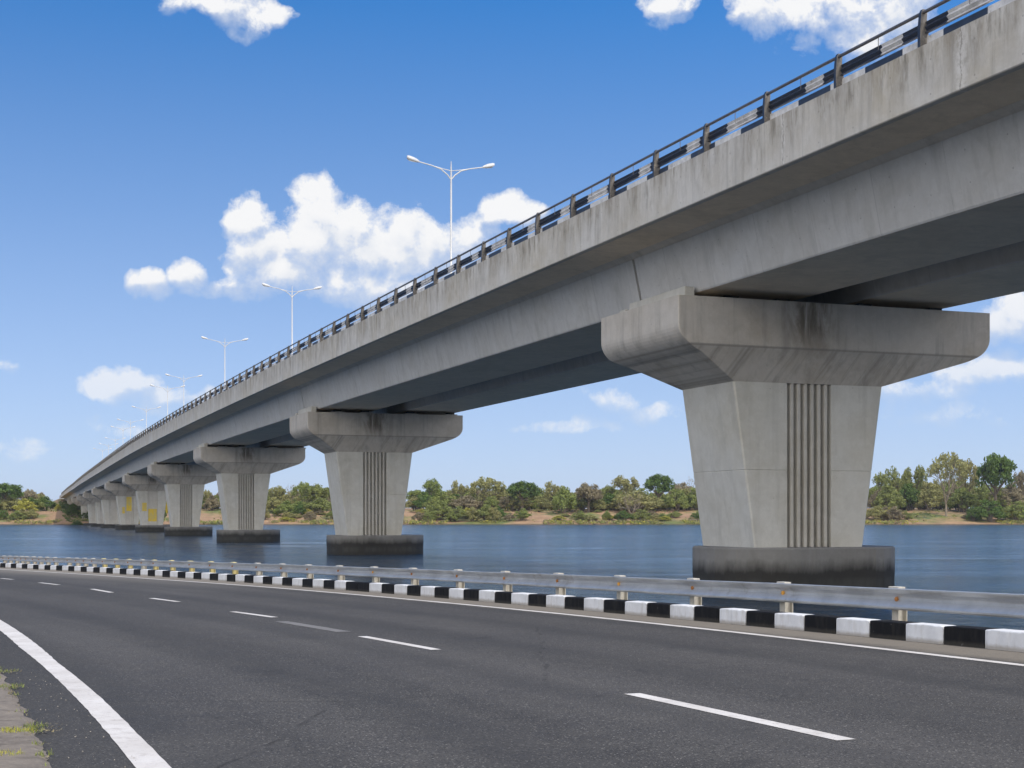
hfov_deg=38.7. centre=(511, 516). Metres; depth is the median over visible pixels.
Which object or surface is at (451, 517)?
shrub
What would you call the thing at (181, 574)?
kerbstone
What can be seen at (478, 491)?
tree
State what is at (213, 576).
kerbstone
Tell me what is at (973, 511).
shrub
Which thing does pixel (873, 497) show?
shrub
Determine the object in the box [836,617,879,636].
kerbstone
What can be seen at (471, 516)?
shrub
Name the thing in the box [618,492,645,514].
tree
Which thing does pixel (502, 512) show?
shrub
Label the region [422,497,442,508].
shrub
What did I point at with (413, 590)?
kerbstone
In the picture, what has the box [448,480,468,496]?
tree
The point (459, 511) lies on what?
shrub
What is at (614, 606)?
kerbstone
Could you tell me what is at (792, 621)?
kerbstone
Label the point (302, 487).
tree
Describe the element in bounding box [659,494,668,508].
shrub
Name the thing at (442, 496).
shrub
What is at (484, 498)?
shrub
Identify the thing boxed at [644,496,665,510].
shrub
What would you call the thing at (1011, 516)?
shrub
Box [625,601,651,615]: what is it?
kerbstone
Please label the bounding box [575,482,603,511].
tree
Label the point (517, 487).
tree
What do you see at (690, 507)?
shrub
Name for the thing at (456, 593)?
kerbstone
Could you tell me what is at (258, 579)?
kerbstone
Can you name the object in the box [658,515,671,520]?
shrub
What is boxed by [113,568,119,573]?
kerbstone
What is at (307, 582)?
kerbstone
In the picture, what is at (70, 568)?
kerbstone
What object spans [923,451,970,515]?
tree
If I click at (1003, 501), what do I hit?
shrub
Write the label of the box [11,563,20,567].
kerbstone
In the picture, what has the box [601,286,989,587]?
bridge pier
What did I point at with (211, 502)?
shrub
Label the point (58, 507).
shrub
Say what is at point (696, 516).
shrub
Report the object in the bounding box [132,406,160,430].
street lamp
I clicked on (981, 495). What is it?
shrub
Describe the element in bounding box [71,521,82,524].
shrub
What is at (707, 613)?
kerbstone
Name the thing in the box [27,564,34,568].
kerbstone
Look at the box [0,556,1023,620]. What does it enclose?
guardrail
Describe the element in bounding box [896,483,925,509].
shrub
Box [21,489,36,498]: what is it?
tree
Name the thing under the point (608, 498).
shrub
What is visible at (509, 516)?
shrub
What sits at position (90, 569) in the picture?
kerbstone
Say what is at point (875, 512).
shrub
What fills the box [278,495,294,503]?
shrub
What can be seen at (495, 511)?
shrub
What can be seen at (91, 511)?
bridge pier
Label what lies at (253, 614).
lane dash
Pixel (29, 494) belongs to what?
tree
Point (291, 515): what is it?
shrub
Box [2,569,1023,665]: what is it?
edge line
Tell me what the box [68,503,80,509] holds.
shrub
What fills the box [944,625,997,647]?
kerbstone
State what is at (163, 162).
sky
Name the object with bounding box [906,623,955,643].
kerbstone
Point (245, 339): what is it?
street lamp
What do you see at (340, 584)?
kerbstone
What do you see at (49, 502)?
shrub
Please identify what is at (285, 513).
shrub
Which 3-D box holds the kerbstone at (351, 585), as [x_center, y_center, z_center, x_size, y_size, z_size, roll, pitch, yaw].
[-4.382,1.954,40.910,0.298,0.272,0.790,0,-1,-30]
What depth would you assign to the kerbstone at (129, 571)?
57.99 m
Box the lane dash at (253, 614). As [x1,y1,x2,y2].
[233,611,273,616]
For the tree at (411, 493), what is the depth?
673.29 m
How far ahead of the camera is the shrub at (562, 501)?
623.61 m
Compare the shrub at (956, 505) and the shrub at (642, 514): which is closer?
the shrub at (642, 514)
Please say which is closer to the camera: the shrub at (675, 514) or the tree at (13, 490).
the shrub at (675, 514)
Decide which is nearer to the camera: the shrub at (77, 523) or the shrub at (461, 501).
the shrub at (77, 523)
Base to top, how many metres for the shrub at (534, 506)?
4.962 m
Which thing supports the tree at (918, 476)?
on the bank
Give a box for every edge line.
[0,620,170,767]
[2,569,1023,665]
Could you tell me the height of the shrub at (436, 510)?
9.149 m
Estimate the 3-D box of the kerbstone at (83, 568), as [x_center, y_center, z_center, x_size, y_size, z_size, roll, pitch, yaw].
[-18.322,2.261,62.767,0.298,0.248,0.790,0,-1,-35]
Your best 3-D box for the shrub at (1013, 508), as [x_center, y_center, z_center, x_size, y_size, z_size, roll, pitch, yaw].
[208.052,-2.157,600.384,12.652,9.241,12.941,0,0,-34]
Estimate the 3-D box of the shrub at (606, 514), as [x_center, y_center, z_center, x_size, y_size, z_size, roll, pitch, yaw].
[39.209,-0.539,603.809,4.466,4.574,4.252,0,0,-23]
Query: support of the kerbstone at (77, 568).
on the road
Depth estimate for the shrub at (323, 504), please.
620.16 m
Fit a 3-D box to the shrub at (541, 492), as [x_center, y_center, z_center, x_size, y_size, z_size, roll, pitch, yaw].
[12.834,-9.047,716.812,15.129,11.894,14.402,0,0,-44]
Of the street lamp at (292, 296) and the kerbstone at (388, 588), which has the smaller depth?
the kerbstone at (388, 588)
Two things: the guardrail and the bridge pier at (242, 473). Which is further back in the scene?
the bridge pier at (242, 473)
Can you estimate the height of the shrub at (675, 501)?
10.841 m
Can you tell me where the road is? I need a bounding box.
[0,568,1023,767]
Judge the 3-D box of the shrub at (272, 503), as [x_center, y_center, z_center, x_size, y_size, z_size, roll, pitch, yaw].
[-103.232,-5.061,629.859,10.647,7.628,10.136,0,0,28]
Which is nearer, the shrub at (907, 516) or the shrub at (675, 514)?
the shrub at (907, 516)
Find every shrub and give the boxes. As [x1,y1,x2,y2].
[0,496,20,510]
[0,510,8,518]
[7,510,26,519]
[12,498,37,510]
[17,509,28,518]
[25,509,39,518]
[26,497,39,510]
[32,499,45,510]
[39,496,57,510]
[54,504,61,510]
[65,506,79,516]
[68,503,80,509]
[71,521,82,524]
[203,494,219,510]
[264,508,270,519]
[266,497,283,510]
[273,500,295,513]
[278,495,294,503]
[279,517,296,520]
[281,511,289,516]
[287,490,303,500]
[289,513,302,517]
[292,501,311,509]
[293,502,306,514]
[302,511,316,520]
[303,497,331,511]
[314,509,323,514]
[324,510,332,518]
[405,496,417,509]
[411,512,423,520]
[412,491,432,509]
[421,500,456,519]
[421,512,436,521]
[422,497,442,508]
[433,491,457,508]
[439,492,456,505]
[443,506,467,521]
[446,512,457,521]
[448,495,483,508]
[463,506,481,520]
[472,504,493,519]
[475,492,500,503]
[483,496,499,507]
[485,507,501,519]
[497,496,517,510]
[498,506,506,519]
[503,496,517,509]
[503,512,514,520]
[504,496,533,510]
[511,508,531,520]
[518,500,540,509]
[530,487,544,498]
[532,495,548,509]
[542,501,553,509]
[551,486,577,513]
[551,515,566,519]
[552,505,572,511]
[569,496,594,510]
[569,510,587,518]
[582,515,600,519]
[586,499,609,509]
[597,493,616,509]
[601,510,611,519]
[609,494,626,509]
[612,490,656,511]
[613,510,634,521]
[630,509,651,520]
[635,487,654,496]
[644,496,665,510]
[650,513,659,520]
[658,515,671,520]
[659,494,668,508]
[662,489,690,510]
[667,511,681,517]
[679,502,697,509]
[685,487,697,509]
[688,511,698,520]
[866,506,890,519]
[868,489,885,507]
[871,484,906,507]
[882,506,905,519]
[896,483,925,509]
[902,510,912,519]
[913,484,945,509]
[928,479,942,508]
[933,495,948,509]
[939,483,951,509]
[939,491,954,509]
[947,487,982,511]
[949,488,971,510]
[964,509,981,520]
[971,499,1006,521]
[972,487,988,506]
[988,487,1014,507]
[997,483,1023,506]
[1002,501,1023,520]
[1004,505,1016,519]
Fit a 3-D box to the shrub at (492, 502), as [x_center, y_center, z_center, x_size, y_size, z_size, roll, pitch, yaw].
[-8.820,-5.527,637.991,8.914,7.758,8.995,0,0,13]
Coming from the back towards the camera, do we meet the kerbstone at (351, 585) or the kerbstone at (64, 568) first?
the kerbstone at (64, 568)
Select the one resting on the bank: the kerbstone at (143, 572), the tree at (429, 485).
the tree at (429, 485)
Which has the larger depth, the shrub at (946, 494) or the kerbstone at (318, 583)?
the shrub at (946, 494)
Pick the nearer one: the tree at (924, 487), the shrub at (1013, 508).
the shrub at (1013, 508)
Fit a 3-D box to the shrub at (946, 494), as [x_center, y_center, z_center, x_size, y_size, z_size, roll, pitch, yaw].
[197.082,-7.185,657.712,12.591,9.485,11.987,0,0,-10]
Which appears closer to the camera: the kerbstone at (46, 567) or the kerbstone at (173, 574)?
the kerbstone at (173, 574)
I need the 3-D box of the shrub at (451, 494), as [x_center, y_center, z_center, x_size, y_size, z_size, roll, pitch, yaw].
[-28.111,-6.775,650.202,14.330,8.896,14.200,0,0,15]
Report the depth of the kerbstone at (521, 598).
32.28 m
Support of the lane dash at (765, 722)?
on the road
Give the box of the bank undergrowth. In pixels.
[0,501,1023,524]
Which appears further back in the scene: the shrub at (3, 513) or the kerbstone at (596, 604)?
the shrub at (3, 513)
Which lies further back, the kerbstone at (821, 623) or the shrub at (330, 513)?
the shrub at (330, 513)
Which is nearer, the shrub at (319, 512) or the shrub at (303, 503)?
the shrub at (319, 512)
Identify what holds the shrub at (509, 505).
on the bank
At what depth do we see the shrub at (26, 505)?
626.10 m
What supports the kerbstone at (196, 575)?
on the road
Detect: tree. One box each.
[0,483,23,509]
[19,492,37,499]
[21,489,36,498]
[28,494,44,499]
[203,490,211,509]
[268,485,286,499]
[291,481,315,501]
[304,483,328,500]
[406,489,428,508]
[422,478,441,498]
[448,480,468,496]
[469,476,508,497]
[475,490,493,497]
[493,492,506,500]
[505,480,540,510]
[541,492,554,500]
[543,481,559,499]
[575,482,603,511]
[600,485,617,497]
[611,475,639,507]
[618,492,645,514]
[643,473,674,508]
[668,482,692,493]
[682,488,692,508]
[868,484,883,498]
[872,466,903,492]
[883,478,913,491]
[900,464,927,507]
[916,481,935,508]
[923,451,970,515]
[940,480,961,508]
[952,484,967,492]
[955,458,979,510]
[971,487,989,494]
[975,453,1017,506]
[977,483,993,493]
[1014,470,1023,494]
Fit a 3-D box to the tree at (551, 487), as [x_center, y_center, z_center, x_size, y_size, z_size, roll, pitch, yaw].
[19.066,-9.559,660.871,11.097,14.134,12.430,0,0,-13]
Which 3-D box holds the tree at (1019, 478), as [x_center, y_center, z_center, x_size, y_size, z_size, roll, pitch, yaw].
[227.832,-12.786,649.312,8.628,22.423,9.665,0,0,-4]
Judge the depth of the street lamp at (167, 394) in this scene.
284.16 m
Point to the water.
(979, 558)
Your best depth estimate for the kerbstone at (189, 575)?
52.56 m
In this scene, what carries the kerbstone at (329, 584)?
on the road
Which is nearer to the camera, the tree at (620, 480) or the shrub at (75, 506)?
the shrub at (75, 506)
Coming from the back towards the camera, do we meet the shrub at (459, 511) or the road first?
the shrub at (459, 511)
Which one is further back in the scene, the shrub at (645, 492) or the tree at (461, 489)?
the shrub at (645, 492)
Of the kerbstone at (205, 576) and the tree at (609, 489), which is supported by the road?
the kerbstone at (205, 576)
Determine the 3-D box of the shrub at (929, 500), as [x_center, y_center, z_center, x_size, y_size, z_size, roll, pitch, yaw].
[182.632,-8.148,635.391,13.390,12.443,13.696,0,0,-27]
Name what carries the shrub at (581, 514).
on the bank
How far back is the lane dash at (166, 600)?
34.62 m
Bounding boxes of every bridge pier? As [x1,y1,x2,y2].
[71,497,88,518]
[76,494,96,524]
[83,491,103,526]
[91,487,118,527]
[104,481,139,529]
[122,473,169,531]
[147,461,216,535]
[193,443,305,541]
[290,406,462,554]
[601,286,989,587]
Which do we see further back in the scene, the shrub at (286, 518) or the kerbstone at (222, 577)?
the shrub at (286, 518)
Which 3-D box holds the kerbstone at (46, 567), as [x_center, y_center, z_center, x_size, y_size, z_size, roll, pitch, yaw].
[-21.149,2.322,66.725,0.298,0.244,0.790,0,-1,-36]
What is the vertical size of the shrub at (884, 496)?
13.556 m
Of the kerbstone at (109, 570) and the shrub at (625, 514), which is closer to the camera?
the kerbstone at (109, 570)
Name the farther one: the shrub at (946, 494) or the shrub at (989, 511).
the shrub at (946, 494)
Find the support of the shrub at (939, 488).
on the bank
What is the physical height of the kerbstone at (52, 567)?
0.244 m
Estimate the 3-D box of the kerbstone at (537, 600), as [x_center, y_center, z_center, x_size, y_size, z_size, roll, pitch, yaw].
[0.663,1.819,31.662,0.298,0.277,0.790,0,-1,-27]
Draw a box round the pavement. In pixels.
[0,670,51,767]
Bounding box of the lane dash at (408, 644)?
[358,636,437,649]
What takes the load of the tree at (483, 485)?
on the bank
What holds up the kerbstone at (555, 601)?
on the road
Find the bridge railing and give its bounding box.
[61,0,993,493]
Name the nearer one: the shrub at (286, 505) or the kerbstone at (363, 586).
the kerbstone at (363, 586)
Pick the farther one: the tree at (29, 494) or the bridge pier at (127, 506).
the tree at (29, 494)
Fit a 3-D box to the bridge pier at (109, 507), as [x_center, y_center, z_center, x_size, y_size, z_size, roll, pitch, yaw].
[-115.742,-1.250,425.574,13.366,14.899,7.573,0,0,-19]
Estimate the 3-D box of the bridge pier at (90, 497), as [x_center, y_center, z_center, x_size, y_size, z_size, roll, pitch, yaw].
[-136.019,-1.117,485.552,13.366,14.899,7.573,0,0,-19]
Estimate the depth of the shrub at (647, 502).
629.32 m
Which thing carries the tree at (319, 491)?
on the bank
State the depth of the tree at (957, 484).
713.59 m
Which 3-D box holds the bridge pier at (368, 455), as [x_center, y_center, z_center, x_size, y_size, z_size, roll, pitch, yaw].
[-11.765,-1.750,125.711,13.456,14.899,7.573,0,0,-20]
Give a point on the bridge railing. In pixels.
(919, 32)
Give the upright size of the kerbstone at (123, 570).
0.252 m
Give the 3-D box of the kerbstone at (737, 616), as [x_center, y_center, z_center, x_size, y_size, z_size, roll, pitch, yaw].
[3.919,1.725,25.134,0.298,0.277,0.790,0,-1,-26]
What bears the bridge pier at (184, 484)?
in the water
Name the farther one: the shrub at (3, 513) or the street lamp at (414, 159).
the shrub at (3, 513)
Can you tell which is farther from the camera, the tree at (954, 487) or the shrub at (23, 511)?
the tree at (954, 487)
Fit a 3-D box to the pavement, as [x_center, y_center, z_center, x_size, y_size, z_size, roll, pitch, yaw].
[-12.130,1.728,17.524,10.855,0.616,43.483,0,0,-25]
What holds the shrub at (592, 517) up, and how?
on the bank
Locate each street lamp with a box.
[117,419,143,438]
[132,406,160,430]
[150,384,184,417]
[165,374,201,405]
[201,336,247,389]
[262,283,321,353]
[407,155,494,273]
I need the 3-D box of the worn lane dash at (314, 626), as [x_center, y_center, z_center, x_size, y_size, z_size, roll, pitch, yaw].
[-3.367,1.829,24.385,0.264,0.041,3.166,0,0,-27]
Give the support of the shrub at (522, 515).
on the bank
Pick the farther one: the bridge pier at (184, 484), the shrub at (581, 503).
the shrub at (581, 503)
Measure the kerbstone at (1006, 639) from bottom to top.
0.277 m
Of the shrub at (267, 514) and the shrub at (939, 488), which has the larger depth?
the shrub at (939, 488)
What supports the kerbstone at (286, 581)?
on the road
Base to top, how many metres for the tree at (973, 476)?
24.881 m
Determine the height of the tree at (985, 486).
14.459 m
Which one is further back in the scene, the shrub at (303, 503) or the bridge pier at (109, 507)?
the shrub at (303, 503)
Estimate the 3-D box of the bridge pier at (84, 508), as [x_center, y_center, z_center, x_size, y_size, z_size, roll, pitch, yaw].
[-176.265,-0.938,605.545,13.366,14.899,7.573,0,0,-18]
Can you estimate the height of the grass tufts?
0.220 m
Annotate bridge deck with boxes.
[59,0,1023,500]
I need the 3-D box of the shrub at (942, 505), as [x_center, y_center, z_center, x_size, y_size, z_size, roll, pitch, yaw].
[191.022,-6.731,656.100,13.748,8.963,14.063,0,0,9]
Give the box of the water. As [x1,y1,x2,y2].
[0,525,1023,629]
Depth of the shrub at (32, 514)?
604.87 m
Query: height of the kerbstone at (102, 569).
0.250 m
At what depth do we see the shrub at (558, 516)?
598.91 m
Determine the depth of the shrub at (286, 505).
612.52 m
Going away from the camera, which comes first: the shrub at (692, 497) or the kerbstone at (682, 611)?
the kerbstone at (682, 611)
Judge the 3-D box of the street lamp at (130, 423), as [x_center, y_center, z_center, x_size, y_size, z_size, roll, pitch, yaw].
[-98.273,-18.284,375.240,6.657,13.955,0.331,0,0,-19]
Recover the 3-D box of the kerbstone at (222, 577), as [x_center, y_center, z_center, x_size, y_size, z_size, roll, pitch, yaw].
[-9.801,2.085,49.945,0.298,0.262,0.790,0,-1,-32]
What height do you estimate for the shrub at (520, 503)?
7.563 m
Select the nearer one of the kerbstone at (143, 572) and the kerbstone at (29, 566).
the kerbstone at (143, 572)
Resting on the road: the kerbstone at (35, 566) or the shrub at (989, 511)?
the kerbstone at (35, 566)
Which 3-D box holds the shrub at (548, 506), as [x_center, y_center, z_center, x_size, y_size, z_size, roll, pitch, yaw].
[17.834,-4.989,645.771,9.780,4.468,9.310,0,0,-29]
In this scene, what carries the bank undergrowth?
on the bank
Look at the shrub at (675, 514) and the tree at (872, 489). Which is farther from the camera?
the tree at (872, 489)
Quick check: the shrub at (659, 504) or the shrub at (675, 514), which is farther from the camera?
the shrub at (659, 504)
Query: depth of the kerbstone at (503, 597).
32.99 m
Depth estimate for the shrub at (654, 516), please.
599.15 m
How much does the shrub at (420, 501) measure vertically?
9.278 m
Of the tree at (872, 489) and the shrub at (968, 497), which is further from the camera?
the tree at (872, 489)
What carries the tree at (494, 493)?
on the bank
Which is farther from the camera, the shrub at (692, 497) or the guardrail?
the shrub at (692, 497)
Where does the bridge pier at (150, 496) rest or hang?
in the water
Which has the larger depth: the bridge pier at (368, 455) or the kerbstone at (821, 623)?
the bridge pier at (368, 455)
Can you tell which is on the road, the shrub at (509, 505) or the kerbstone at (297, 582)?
the kerbstone at (297, 582)
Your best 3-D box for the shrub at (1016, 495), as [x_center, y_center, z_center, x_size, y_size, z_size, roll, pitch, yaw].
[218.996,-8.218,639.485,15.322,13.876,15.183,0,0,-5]
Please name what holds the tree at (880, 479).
on the bank
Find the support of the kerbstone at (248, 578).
on the road
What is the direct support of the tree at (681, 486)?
on the bank
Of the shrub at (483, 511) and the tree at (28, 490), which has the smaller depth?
the shrub at (483, 511)
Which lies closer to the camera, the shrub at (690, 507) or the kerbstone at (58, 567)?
the kerbstone at (58, 567)
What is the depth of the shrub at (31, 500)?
639.02 m
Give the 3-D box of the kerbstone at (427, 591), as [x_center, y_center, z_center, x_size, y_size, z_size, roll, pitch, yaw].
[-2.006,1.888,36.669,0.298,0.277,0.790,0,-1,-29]
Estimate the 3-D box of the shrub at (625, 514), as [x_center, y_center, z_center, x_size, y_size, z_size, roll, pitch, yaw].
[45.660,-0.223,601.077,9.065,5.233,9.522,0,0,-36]
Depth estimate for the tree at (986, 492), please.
668.62 m
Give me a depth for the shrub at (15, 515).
601.88 m
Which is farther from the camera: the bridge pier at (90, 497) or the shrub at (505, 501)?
the shrub at (505, 501)
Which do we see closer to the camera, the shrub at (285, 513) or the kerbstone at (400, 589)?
the kerbstone at (400, 589)
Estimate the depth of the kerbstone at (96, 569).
61.32 m
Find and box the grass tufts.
[0,668,61,765]
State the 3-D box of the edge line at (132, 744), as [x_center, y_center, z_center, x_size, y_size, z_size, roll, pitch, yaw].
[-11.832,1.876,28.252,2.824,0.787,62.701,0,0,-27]
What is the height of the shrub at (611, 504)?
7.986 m
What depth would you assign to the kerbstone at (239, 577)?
48.54 m
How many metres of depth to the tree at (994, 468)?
614.68 m
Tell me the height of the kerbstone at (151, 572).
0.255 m
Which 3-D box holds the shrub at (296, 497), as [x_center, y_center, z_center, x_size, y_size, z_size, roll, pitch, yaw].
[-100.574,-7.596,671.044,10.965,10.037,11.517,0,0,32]
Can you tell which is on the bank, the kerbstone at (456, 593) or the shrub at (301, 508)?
the shrub at (301, 508)
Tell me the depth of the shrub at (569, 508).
636.40 m
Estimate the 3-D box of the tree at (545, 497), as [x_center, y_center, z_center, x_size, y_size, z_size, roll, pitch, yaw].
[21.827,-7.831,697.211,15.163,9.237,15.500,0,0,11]
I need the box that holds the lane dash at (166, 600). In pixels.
[151,598,180,601]
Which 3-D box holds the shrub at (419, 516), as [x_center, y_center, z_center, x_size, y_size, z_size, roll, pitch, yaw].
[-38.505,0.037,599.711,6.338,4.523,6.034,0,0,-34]
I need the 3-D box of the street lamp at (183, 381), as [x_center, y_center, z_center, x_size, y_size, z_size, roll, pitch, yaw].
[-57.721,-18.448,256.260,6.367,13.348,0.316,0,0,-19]
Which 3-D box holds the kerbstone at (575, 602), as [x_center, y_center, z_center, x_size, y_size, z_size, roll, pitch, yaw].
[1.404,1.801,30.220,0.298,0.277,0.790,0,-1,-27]
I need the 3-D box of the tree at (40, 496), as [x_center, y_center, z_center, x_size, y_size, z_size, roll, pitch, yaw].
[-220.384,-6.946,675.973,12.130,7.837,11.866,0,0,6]
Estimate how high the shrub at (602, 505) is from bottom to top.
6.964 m
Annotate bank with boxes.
[0,498,1023,524]
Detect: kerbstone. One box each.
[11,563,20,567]
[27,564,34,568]
[33,564,40,569]
[44,565,50,569]
[50,565,56,569]
[56,565,66,570]
[62,566,67,570]
[68,566,74,571]
[74,566,81,571]
[81,566,89,571]
[87,567,92,572]
[93,567,99,572]
[100,567,109,572]
[106,568,112,573]
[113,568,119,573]
[120,568,131,574]
[126,569,133,574]
[133,569,140,574]
[140,569,150,575]
[148,570,154,575]
[155,570,164,576]
[162,570,171,576]
[170,571,180,577]
[178,571,186,577]
[185,572,193,578]
[193,572,203,578]
[201,573,209,579]
[210,573,223,580]
[218,574,226,580]
[227,574,236,581]
[235,574,246,582]
[244,575,260,582]
[253,576,263,583]
[263,576,276,584]
[272,577,282,584]
[282,577,296,585]
[292,578,308,586]
[302,579,312,587]
[313,579,330,587]
[324,580,335,588]
[334,580,347,589]
[346,581,358,590]
[357,582,375,591]
[369,583,387,592]
[382,583,396,593]
[394,584,407,594]
[407,585,424,595]
[421,586,438,596]
[434,587,456,598]
[449,588,465,599]
[463,589,484,600]
[479,590,500,601]
[495,591,519,603]
[511,592,536,604]
[528,594,551,606]
[546,595,573,608]
[565,596,591,609]
[584,597,612,611]
[604,599,633,613]
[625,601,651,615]
[647,602,677,617]
[670,604,701,619]
[694,606,730,622]
[720,608,754,624]
[746,610,787,627]
[775,613,814,630]
[805,614,847,633]
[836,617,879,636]
[870,620,918,640]
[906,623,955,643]
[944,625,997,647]
[985,629,1023,651]
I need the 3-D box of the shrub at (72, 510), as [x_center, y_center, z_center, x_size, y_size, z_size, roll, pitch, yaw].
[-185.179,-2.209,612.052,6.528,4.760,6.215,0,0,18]
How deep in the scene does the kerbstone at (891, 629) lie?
21.37 m
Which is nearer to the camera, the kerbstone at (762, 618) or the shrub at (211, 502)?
the kerbstone at (762, 618)
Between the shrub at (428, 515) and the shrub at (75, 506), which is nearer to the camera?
the shrub at (428, 515)
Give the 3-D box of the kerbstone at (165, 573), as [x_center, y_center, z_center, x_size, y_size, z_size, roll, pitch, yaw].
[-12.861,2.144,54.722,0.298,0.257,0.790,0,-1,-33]
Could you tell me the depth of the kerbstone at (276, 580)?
45.70 m
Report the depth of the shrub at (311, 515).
598.99 m
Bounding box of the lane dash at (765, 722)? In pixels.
[627,693,852,739]
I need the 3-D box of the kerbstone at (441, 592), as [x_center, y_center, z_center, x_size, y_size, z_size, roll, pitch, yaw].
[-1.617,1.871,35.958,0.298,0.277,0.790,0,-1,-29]
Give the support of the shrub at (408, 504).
on the bank
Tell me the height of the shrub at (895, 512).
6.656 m
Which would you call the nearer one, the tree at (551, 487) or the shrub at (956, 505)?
the shrub at (956, 505)
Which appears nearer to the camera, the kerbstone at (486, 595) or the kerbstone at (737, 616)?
the kerbstone at (737, 616)
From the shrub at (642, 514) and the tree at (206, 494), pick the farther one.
the tree at (206, 494)
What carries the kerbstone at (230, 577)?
on the road
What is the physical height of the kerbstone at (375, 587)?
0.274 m
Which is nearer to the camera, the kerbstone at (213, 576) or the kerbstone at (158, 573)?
the kerbstone at (213, 576)
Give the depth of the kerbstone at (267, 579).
46.45 m
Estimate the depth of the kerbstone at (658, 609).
27.23 m
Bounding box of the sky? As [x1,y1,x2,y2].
[0,0,1023,508]
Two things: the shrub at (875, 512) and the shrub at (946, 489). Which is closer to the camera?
the shrub at (875, 512)
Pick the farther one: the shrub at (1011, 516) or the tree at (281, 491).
the tree at (281, 491)
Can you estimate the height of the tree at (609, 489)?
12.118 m
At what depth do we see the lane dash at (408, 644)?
20.41 m
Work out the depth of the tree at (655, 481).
642.77 m
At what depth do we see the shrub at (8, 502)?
636.39 m
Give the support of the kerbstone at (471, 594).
on the road
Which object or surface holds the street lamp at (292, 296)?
on the bridge deck
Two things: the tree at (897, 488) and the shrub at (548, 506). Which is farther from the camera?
the tree at (897, 488)
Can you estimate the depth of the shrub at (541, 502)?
647.16 m
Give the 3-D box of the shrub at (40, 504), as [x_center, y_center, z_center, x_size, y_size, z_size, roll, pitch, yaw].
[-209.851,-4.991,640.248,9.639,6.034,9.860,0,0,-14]
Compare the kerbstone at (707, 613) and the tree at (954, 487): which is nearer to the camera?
the kerbstone at (707, 613)
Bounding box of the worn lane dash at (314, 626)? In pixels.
[277,621,349,631]
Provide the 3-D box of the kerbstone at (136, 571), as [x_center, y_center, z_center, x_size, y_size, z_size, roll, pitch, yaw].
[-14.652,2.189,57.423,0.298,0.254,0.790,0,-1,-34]
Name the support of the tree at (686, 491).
on the bank
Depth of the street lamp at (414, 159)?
106.26 m

